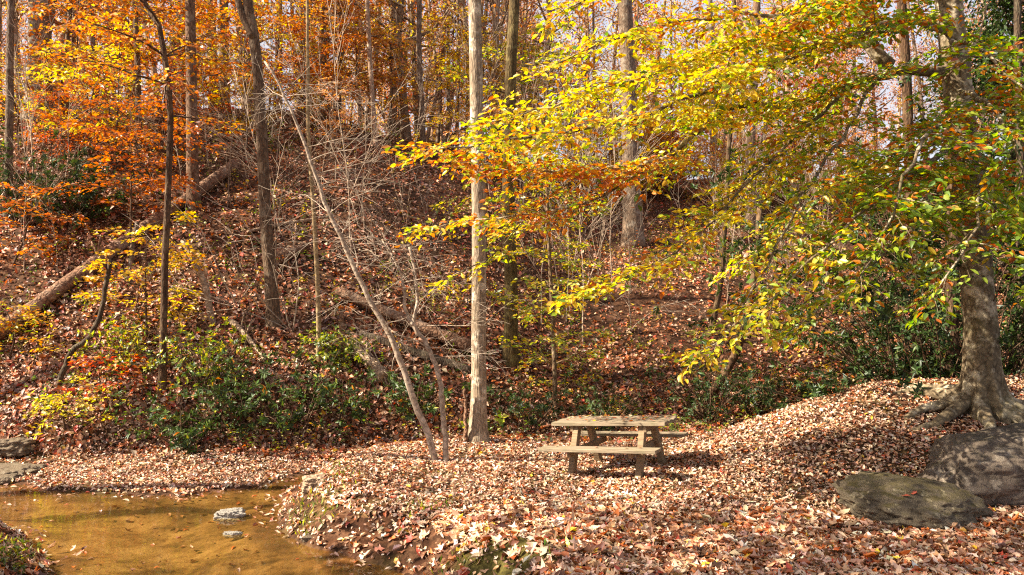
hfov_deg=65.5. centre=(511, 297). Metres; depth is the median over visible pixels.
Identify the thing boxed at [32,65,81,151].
bare sapling
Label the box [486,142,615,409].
green sapling
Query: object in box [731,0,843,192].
slim tree
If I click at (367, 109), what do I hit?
tree
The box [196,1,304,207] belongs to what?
bare sapling
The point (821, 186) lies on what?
understory sapling
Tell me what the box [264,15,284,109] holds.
slim tree
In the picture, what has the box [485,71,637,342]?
bare sapling
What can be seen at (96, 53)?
understory sapling
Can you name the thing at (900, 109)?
tree
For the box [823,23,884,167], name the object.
tree
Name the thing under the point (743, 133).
bare sapling
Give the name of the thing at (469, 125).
understory sapling
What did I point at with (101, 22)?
tree
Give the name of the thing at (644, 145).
understory sapling
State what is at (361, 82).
tree
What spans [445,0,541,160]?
tree
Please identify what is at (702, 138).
understory tree
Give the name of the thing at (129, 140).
understory tree
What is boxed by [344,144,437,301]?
bare sapling
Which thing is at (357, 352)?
bare shrub
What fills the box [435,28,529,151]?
understory tree
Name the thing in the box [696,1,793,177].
bare sapling
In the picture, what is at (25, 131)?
bare sapling
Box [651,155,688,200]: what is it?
understory sapling
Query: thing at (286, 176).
bare sapling
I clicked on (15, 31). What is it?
tree
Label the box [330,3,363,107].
slim tree
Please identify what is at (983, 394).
beech tree
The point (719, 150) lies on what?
understory sapling
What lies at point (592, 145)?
bare sapling
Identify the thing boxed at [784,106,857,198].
understory sapling
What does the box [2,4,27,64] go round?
tree
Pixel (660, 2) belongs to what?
sky
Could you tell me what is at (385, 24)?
tree
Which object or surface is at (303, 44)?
tree
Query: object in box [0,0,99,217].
bare sapling
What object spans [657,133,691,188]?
understory sapling
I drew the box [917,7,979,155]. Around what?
tree
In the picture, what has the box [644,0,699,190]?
tree
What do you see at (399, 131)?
slim tree
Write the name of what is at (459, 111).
tree
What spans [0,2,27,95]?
tree
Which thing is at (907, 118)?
tall tree
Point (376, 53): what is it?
slim tree
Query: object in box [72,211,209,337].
understory tree
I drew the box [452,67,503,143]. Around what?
understory sapling
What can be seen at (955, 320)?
tall tree
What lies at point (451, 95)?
slim tree
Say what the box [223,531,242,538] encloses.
stream stone
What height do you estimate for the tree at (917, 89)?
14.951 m
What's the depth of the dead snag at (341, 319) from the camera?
16.33 m
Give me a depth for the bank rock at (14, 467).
13.12 m
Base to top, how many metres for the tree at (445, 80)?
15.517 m
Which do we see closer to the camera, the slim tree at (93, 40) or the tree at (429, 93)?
the slim tree at (93, 40)
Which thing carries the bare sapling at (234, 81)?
on the ground at (112, 542)
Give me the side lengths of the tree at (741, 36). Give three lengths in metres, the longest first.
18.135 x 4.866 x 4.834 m
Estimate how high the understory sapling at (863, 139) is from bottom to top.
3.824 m
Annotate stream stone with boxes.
[213,507,245,522]
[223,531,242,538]
[301,533,311,542]
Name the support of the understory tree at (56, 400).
on the ground at (112, 542)
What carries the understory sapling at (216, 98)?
on the ground at (112, 542)
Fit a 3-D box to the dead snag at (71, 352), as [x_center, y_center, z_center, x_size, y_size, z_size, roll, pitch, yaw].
[-8.295,0.570,15.367,1.059,2.641,0.140,0,0,-19]
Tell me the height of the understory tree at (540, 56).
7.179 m
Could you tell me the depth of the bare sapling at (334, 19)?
19.53 m
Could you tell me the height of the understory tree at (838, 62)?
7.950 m
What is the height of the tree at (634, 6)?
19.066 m
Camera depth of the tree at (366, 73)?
58.49 m
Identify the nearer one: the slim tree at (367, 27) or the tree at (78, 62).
the slim tree at (367, 27)
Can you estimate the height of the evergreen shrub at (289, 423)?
2.251 m
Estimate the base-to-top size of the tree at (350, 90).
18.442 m
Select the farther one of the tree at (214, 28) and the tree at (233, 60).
the tree at (233, 60)
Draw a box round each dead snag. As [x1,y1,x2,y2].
[55,259,112,387]
[128,221,139,264]
[181,239,215,322]
[338,311,345,359]
[462,388,468,442]
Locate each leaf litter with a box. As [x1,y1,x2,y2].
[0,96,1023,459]
[0,342,1023,574]
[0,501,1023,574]
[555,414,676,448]
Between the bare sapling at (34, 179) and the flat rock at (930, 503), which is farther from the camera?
the bare sapling at (34, 179)
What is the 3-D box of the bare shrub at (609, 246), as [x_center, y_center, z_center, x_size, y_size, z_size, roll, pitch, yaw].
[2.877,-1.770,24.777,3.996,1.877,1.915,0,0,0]
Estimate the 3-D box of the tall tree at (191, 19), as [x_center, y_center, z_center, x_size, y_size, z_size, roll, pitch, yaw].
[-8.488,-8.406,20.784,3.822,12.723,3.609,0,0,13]
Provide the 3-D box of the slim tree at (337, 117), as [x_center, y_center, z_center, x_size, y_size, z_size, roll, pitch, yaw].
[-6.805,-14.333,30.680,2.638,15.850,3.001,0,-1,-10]
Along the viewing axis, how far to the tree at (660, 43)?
43.18 m
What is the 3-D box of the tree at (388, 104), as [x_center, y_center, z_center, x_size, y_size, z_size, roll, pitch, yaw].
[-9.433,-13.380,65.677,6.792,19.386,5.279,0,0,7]
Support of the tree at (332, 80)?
on the ground at (112, 542)
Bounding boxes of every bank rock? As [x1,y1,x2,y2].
[0,437,35,456]
[0,462,46,476]
[0,473,20,484]
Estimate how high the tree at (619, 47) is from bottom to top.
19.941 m
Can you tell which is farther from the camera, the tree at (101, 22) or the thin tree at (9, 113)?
the tree at (101, 22)
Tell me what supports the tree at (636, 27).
on the ground at (112, 542)
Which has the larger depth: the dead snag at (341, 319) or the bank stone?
the dead snag at (341, 319)
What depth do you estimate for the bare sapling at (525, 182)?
24.20 m
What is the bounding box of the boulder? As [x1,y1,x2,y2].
[915,423,1023,506]
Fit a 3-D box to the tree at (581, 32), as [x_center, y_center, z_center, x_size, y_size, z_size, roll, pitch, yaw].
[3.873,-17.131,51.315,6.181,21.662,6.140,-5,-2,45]
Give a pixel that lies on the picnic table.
(642, 434)
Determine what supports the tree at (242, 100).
on the ground at (112, 542)
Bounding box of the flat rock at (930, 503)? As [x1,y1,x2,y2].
[832,471,992,529]
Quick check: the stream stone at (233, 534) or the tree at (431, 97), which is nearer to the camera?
the stream stone at (233, 534)
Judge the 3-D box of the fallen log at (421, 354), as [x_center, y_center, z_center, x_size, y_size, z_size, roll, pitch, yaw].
[-2.077,1.143,16.880,2.541,0.882,0.213,0,0,13]
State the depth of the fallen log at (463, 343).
17.53 m
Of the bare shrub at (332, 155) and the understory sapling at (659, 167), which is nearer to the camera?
the bare shrub at (332, 155)
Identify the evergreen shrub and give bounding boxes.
[0,125,110,229]
[0,537,41,573]
[22,146,160,225]
[68,311,156,380]
[104,371,254,454]
[142,311,264,393]
[173,340,298,438]
[214,330,357,436]
[275,321,377,375]
[312,366,403,431]
[361,363,470,422]
[460,410,508,430]
[487,362,587,436]
[560,377,642,430]
[642,335,767,424]
[652,38,1023,391]
[684,193,1023,409]
[724,353,802,415]
[791,350,890,403]
[792,354,848,393]
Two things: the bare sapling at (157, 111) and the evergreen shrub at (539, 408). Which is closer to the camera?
the evergreen shrub at (539, 408)
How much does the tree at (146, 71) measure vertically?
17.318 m
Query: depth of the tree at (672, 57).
73.33 m
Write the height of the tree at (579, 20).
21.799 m
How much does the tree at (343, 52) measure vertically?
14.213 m
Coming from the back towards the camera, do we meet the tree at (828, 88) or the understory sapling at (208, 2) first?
the tree at (828, 88)
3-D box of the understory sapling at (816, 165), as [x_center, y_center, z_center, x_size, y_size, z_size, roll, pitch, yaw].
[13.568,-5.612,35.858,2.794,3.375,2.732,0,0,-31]
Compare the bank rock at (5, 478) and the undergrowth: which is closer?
the bank rock at (5, 478)
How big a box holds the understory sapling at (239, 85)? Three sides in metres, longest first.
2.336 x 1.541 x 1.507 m
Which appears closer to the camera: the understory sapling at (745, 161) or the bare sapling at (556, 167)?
the bare sapling at (556, 167)
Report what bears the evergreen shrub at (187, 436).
on the ground at (112, 542)
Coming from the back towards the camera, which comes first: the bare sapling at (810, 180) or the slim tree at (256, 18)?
the slim tree at (256, 18)
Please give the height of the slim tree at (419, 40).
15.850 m
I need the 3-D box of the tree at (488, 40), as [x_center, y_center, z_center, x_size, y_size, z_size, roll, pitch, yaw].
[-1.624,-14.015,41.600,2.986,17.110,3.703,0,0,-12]
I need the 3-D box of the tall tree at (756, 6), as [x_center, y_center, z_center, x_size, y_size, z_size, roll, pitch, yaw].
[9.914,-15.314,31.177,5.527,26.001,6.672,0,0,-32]
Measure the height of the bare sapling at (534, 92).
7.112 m
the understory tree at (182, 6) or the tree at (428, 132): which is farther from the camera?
the tree at (428, 132)
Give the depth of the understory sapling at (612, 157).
36.47 m
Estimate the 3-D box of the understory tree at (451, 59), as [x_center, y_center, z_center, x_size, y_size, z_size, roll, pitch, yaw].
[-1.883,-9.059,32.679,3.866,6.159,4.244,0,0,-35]
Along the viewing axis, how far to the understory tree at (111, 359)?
14.88 m
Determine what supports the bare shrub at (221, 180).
on the ground at (112, 542)
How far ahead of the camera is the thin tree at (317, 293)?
16.23 m
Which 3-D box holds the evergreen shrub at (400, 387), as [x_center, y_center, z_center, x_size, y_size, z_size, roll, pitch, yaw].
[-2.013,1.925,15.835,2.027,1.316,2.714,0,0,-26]
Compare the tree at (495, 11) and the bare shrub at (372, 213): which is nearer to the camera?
the bare shrub at (372, 213)
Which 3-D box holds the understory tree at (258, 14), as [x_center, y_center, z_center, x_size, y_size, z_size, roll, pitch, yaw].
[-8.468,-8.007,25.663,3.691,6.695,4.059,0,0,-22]
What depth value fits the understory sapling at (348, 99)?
26.11 m
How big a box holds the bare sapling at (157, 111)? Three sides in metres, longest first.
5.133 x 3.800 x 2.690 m
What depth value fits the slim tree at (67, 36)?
27.16 m
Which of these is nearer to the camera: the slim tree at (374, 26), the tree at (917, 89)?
the slim tree at (374, 26)
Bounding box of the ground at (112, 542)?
[0,100,1023,574]
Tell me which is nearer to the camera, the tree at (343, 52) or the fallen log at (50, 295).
the fallen log at (50, 295)
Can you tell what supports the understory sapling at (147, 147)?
on the ground at (112, 542)
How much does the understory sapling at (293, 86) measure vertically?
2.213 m
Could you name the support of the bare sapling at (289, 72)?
on the ground at (112, 542)
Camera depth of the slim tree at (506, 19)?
32.95 m
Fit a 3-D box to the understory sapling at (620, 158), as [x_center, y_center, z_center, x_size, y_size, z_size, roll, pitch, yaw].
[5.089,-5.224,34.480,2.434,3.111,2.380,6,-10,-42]
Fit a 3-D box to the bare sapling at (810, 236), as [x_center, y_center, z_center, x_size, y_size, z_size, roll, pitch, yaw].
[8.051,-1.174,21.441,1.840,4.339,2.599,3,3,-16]
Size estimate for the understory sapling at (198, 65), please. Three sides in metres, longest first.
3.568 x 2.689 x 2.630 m
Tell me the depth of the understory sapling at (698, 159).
42.60 m
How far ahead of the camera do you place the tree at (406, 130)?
32.21 m
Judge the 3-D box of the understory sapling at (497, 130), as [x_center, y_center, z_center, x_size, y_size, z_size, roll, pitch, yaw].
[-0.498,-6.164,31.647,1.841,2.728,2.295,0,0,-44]
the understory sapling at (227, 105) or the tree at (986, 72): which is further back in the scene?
the tree at (986, 72)
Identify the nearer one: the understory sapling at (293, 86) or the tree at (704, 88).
the understory sapling at (293, 86)
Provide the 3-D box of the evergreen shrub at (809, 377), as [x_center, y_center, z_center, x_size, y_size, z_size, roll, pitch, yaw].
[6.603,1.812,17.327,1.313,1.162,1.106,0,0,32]
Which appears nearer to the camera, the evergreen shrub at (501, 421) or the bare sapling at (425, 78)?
the evergreen shrub at (501, 421)
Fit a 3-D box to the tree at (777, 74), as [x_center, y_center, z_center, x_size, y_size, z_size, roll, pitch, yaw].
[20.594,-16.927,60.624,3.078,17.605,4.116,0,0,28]
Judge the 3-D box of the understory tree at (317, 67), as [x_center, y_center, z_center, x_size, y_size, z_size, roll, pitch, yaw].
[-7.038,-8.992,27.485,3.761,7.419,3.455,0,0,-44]
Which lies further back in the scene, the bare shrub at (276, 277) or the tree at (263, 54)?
the tree at (263, 54)
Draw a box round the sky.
[2,0,1023,179]
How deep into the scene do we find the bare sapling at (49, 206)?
18.30 m
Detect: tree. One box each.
[0,0,63,97]
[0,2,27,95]
[0,180,90,264]
[0,301,66,358]
[1,0,14,218]
[2,0,24,34]
[2,1,87,79]
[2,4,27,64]
[2,5,27,94]
[3,0,26,70]
[4,0,26,73]
[17,0,108,39]
[18,2,89,96]
[19,0,252,392]
[20,0,54,121]
[21,0,162,100]
[22,372,116,438]
[37,78,226,245]
[40,0,233,180]
[52,0,94,99]
[54,16,120,99]
[55,0,101,100]
[56,0,81,94]
[56,347,155,397]
[58,0,81,109]
[59,2,184,145]
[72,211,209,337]
[76,0,98,104]
[77,0,156,100]
[77,1,120,92]
[85,0,154,102]
[98,0,168,101]
[98,0,203,103]
[101,0,109,84]
[104,0,218,111]
[125,0,214,110]
[129,3,167,106]
[137,0,279,211]
[141,0,171,98]
[147,0,218,107]
[150,0,237,54]
[159,0,175,75]
[171,0,285,108]
[180,0,195,111]
[195,0,311,145]
[217,0,254,118]
[218,0,232,119]
[229,3,269,107]
[229,6,282,105]
[230,7,290,105]
[235,0,281,330]
[236,0,330,109]
[257,0,344,114]
[258,0,368,136]
[259,0,364,100]
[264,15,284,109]
[271,0,379,127]
[272,0,330,89]
[283,3,344,114]
[284,0,311,118]
[289,0,410,129]
[290,3,296,111]
[292,0,358,118]
[296,1,336,115]
[297,0,388,104]
[301,0,346,122]
[303,0,386,119]
[306,0,321,361]
[316,7,350,115]
[325,6,347,70]
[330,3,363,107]
[330,10,365,119]
[331,1,408,132]
[335,0,462,140]
[336,0,355,122]
[341,5,415,132]
[341,14,385,122]
[341,48,365,122]
[341,61,345,122]
[343,0,410,130]
[345,1,381,127]
[346,4,443,144]
[347,0,392,144]
[347,0,460,137]
[349,0,425,79]
[350,17,381,121]
[352,2,403,130]
[353,1,414,139]
[357,0,455,140]
[360,27,397,132]
[361,0,441,157]
[363,0,409,70]
[378,26,426,136]
[380,1,432,138]
[381,0,1023,430]
[385,0,445,139]
[386,0,428,141]
[397,2,451,141]
[404,1,465,142]
[406,0,468,142]
[406,0,504,146]
[407,0,455,144]
[408,0,454,142]
[408,0,461,142]
[410,24,444,140]
[422,0,482,100]
[422,13,466,140]
[424,0,469,145]
[425,2,468,146]
[429,0,564,368]
[435,0,542,100]
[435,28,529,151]
[436,0,467,148]
[438,0,503,151]
[440,0,469,106]
[443,58,470,146]
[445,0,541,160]
[453,0,492,98]
[454,0,489,146]
[464,0,524,81]
[464,3,537,144]
[468,0,489,443]
[481,0,524,79]
[484,0,525,124]
[484,0,558,165]
[489,0,574,166]
[491,0,605,167]
[492,16,595,179]
[499,0,556,126]
[516,0,563,162]
[517,54,607,187]
[518,0,542,157]
[521,0,559,162]
[536,3,619,155]
[552,17,580,164]
[554,61,639,208]
[556,1,620,149]
[556,3,607,155]
[581,1,607,184]
[582,0,649,175]
[597,0,663,118]
[601,0,691,180]
[608,0,655,127]
[608,11,651,130]
[618,0,645,247]
[633,4,668,144]
[638,120,703,197]
[639,59,711,204]
[640,0,666,141]
[643,128,709,194]
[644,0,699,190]
[646,6,672,147]
[655,0,716,176]
[662,12,693,148]
[675,0,778,174]
[681,207,785,419]
[684,136,767,214]
[690,12,717,178]
[692,11,723,152]
[698,20,724,146]
[707,0,718,201]
[707,0,735,336]
[708,0,763,170]
[717,0,757,177]
[721,0,757,169]
[724,75,829,205]
[724,123,782,193]
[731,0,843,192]
[742,0,822,181]
[744,0,775,231]
[745,48,764,146]
[756,2,782,150]
[759,1,803,162]
[766,0,823,190]
[767,41,878,180]
[793,1,898,177]
[793,29,827,173]
[803,35,836,180]
[812,2,845,178]
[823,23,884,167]
[827,46,852,145]
[834,24,866,172]
[841,0,901,160]
[848,48,886,159]
[857,0,1023,366]
[871,0,941,135]
[876,34,921,169]
[884,0,942,159]
[895,44,929,153]
[897,0,926,377]
[912,18,975,128]
[913,0,987,157]
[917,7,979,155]
[924,1,993,135]
[945,128,959,377]
[964,0,999,129]
[964,0,1001,155]
[966,0,990,137]
[1014,0,1023,373]
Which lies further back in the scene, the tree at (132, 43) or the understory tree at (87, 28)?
the tree at (132, 43)
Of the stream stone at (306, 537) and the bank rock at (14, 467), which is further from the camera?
the bank rock at (14, 467)
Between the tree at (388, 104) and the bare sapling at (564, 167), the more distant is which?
the tree at (388, 104)
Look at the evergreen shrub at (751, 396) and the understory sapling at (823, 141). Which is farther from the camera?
the understory sapling at (823, 141)
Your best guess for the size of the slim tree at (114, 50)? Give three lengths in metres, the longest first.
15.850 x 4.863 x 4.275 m
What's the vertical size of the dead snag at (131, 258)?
1.143 m
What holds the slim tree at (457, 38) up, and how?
on the ground at (112, 542)
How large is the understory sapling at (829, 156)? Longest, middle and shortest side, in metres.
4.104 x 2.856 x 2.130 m
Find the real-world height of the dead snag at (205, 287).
1.979 m
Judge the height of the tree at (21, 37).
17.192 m
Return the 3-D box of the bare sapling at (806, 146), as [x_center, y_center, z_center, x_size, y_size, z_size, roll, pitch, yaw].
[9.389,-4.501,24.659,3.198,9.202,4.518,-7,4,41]
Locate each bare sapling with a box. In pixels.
[0,0,84,182]
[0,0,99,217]
[0,88,90,268]
[4,39,115,183]
[9,143,84,270]
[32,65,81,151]
[65,40,166,208]
[96,15,232,193]
[141,13,303,233]
[143,2,241,163]
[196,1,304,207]
[200,4,288,160]
[200,52,328,236]
[227,47,539,461]
[231,40,344,259]
[232,67,295,188]
[240,1,336,171]
[247,0,412,253]
[296,89,353,217]
[320,54,407,220]
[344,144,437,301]
[400,3,454,167]
[423,44,516,171]
[439,0,506,196]
[455,45,551,243]
[485,27,619,325]
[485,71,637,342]
[490,41,617,295]
[494,32,604,201]
[515,143,544,220]
[518,32,630,321]
[537,116,634,310]
[561,93,659,304]
[563,47,619,237]
[567,91,663,292]
[568,3,685,292]
[573,65,632,232]
[675,85,774,230]
[682,119,820,338]
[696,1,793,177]
[698,145,764,307]
[716,54,793,245]
[733,209,818,352]
[737,114,834,302]
[747,25,852,289]
[754,106,860,271]
[771,173,840,321]
[773,239,809,340]
[789,131,833,237]
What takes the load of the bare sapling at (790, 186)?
on the ground at (112, 542)
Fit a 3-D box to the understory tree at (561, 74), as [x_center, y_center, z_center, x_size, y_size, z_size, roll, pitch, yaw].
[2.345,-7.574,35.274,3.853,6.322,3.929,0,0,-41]
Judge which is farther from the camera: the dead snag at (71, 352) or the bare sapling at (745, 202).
the bare sapling at (745, 202)
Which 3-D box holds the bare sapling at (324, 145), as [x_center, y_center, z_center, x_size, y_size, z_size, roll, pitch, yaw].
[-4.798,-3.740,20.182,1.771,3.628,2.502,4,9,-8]
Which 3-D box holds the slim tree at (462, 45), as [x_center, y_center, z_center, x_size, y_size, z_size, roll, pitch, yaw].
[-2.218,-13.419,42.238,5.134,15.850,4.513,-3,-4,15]
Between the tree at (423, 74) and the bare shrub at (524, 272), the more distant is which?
the tree at (423, 74)
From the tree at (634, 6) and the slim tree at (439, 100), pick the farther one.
the tree at (634, 6)
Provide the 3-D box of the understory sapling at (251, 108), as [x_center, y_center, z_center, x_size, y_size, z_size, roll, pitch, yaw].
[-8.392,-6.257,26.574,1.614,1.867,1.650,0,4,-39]
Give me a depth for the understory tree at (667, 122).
36.64 m
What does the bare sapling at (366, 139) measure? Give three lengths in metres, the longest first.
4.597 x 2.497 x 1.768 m
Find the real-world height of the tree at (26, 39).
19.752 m
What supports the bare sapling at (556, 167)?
on the ground at (112, 542)
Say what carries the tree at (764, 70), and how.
on the ground at (112, 542)
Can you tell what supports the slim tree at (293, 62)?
on the ground at (112, 542)
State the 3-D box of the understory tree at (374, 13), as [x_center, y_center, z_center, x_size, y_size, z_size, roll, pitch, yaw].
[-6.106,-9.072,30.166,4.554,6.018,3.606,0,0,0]
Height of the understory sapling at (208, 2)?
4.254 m
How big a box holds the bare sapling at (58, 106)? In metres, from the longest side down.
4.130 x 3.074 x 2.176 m
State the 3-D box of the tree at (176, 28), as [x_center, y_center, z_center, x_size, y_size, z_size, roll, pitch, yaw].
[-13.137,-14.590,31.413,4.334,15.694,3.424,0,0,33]
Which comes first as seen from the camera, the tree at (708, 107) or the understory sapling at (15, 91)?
the understory sapling at (15, 91)
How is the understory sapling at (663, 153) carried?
on the ground at (112, 542)
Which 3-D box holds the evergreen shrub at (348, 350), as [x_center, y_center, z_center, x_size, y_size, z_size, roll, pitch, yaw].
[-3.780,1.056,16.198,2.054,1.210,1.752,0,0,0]
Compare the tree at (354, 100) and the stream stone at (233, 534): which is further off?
the tree at (354, 100)
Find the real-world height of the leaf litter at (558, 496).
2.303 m
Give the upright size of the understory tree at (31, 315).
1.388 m
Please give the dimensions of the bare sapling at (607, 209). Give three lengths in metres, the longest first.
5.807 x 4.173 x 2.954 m
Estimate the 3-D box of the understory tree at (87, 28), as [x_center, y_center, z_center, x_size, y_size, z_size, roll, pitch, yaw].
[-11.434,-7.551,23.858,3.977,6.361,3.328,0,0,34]
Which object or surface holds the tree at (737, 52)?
on the ground at (112, 542)
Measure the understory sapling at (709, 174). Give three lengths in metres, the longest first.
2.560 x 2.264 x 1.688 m
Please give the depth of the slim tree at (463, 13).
34.26 m
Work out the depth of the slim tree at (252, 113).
28.57 m
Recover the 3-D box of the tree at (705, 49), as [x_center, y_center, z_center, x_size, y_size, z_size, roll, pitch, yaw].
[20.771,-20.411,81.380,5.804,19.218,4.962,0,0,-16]
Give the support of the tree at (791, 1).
on the ground at (112, 542)
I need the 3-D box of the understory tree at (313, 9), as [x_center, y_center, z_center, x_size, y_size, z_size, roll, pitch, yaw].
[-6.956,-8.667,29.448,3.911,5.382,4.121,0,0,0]
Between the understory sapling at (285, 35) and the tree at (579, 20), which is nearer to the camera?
the understory sapling at (285, 35)
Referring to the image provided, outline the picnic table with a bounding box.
[538,416,687,479]
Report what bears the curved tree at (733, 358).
on the ground at (112, 542)
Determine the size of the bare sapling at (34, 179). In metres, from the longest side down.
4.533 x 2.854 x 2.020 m
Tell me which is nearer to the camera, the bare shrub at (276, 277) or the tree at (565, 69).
the bare shrub at (276, 277)
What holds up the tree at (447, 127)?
on the ground at (112, 542)
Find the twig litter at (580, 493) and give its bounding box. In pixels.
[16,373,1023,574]
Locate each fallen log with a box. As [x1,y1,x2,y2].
[0,159,241,339]
[276,223,308,263]
[335,284,470,352]
[358,330,470,372]
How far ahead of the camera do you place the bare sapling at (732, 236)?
22.08 m
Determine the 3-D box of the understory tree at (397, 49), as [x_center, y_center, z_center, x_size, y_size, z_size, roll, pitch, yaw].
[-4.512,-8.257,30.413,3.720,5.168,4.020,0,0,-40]
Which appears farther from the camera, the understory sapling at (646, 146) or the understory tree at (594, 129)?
the understory sapling at (646, 146)
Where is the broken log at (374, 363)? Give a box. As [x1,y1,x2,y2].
[347,339,388,383]
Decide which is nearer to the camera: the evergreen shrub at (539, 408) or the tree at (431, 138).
the evergreen shrub at (539, 408)
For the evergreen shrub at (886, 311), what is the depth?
14.70 m
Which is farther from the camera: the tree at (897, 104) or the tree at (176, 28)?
the tree at (897, 104)
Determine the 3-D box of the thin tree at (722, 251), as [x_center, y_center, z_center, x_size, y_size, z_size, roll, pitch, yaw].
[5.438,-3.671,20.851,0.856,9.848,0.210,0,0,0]
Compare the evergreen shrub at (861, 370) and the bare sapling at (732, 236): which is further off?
the bare sapling at (732, 236)
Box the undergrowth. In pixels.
[0,87,1014,449]
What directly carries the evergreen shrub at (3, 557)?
on the ground at (112, 542)
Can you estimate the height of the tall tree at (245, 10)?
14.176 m
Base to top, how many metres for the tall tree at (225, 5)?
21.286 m
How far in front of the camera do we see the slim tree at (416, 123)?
38.94 m
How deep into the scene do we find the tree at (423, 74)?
53.35 m
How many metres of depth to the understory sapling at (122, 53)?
22.81 m
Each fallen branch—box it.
[228,315,265,360]
[247,211,311,232]
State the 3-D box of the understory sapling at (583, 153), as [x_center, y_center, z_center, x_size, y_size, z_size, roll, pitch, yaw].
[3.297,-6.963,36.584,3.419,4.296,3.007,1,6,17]
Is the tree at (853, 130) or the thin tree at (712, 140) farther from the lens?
the tree at (853, 130)
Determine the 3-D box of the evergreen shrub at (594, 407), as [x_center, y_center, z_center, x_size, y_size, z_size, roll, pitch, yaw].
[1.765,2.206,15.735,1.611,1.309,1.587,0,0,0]
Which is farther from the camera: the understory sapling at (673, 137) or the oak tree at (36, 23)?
the understory sapling at (673, 137)
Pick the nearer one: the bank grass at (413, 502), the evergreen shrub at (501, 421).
the bank grass at (413, 502)
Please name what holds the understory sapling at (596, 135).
on the ground at (112, 542)
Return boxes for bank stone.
[301,473,333,494]
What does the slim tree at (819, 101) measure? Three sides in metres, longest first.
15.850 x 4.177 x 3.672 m
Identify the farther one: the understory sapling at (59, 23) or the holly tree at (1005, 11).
the understory sapling at (59, 23)
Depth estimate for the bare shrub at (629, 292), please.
20.52 m
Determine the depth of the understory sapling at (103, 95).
22.08 m
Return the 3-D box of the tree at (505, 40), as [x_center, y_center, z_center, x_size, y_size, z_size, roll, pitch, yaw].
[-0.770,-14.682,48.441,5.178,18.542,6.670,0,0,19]
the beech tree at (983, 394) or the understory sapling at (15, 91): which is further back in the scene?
the understory sapling at (15, 91)
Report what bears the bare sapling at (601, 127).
on the ground at (112, 542)
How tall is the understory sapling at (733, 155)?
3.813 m
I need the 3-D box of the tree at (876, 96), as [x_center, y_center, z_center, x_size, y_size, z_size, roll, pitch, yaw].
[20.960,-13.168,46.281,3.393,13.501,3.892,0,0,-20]
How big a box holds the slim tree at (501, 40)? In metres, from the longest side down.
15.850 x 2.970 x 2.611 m
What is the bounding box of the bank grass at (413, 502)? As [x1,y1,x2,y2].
[0,452,631,574]
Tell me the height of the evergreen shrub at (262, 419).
1.814 m
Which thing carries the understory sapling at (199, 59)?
on the ground at (112, 542)
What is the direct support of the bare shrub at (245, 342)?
on the ground at (112, 542)
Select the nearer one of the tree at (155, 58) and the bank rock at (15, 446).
the bank rock at (15, 446)
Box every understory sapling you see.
[0,43,65,134]
[0,50,57,150]
[14,0,123,115]
[17,35,150,160]
[21,0,141,113]
[23,91,78,169]
[24,84,98,164]
[25,56,72,110]
[28,48,146,159]
[40,11,172,170]
[62,59,150,166]
[78,1,223,162]
[113,112,166,178]
[143,43,236,130]
[160,0,275,95]
[170,14,240,120]
[170,46,216,87]
[179,38,268,141]
[200,66,237,105]
[230,0,330,123]
[230,61,247,103]
[232,82,281,123]
[236,18,301,108]
[286,60,316,108]
[289,76,363,154]
[297,76,341,126]
[310,78,384,148]
[441,105,498,157]
[451,99,515,174]
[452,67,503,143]
[483,110,530,171]
[558,107,615,188]
[559,92,621,180]
[567,88,620,183]
[573,100,641,167]
[590,97,667,180]
[590,130,621,193]
[601,137,645,187]
[603,139,653,199]
[616,113,663,190]
[619,102,676,184]
[639,131,688,198]
[640,110,699,200]
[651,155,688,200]
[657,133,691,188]
[660,94,738,207]
[686,150,739,218]
[691,129,761,198]
[692,137,708,185]
[696,148,737,184]
[707,114,743,169]
[718,135,767,202]
[723,137,775,201]
[769,124,807,187]
[781,138,839,201]
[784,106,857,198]
[798,167,837,211]
[798,174,835,202]
[808,127,849,188]
[829,111,902,220]
[847,127,893,180]
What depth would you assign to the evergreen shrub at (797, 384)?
16.22 m
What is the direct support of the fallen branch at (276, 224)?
on the ground at (112, 542)
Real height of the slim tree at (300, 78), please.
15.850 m
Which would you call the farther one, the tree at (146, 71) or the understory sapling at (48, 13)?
the tree at (146, 71)
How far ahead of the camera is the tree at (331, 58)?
35.52 m
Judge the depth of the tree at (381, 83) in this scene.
50.99 m
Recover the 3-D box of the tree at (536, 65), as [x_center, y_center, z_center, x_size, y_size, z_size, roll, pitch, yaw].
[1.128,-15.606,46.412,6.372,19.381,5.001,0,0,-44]
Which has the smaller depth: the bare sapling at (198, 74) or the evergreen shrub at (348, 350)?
the evergreen shrub at (348, 350)
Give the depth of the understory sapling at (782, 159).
39.11 m
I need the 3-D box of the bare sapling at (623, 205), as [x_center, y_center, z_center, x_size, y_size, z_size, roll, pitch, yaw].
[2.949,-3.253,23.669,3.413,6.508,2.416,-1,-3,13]
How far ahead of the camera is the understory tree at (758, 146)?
39.14 m
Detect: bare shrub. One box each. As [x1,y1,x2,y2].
[103,169,304,331]
[107,214,197,313]
[119,157,353,305]
[139,128,251,206]
[201,282,259,355]
[276,136,441,263]
[280,112,383,184]
[303,167,492,314]
[338,275,438,385]
[407,172,451,224]
[461,252,566,292]
[542,213,663,269]
[570,246,713,334]
[669,170,758,260]
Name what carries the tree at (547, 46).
on the ground at (112, 542)
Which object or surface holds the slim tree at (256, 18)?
on the ground at (112, 542)
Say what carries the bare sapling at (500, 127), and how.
on the ground at (112, 542)
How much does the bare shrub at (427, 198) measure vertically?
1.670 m
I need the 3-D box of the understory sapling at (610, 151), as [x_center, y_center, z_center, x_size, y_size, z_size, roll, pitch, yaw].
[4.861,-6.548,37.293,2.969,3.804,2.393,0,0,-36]
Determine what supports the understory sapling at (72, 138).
on the ground at (112, 542)
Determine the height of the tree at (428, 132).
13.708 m
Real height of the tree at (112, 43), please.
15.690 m

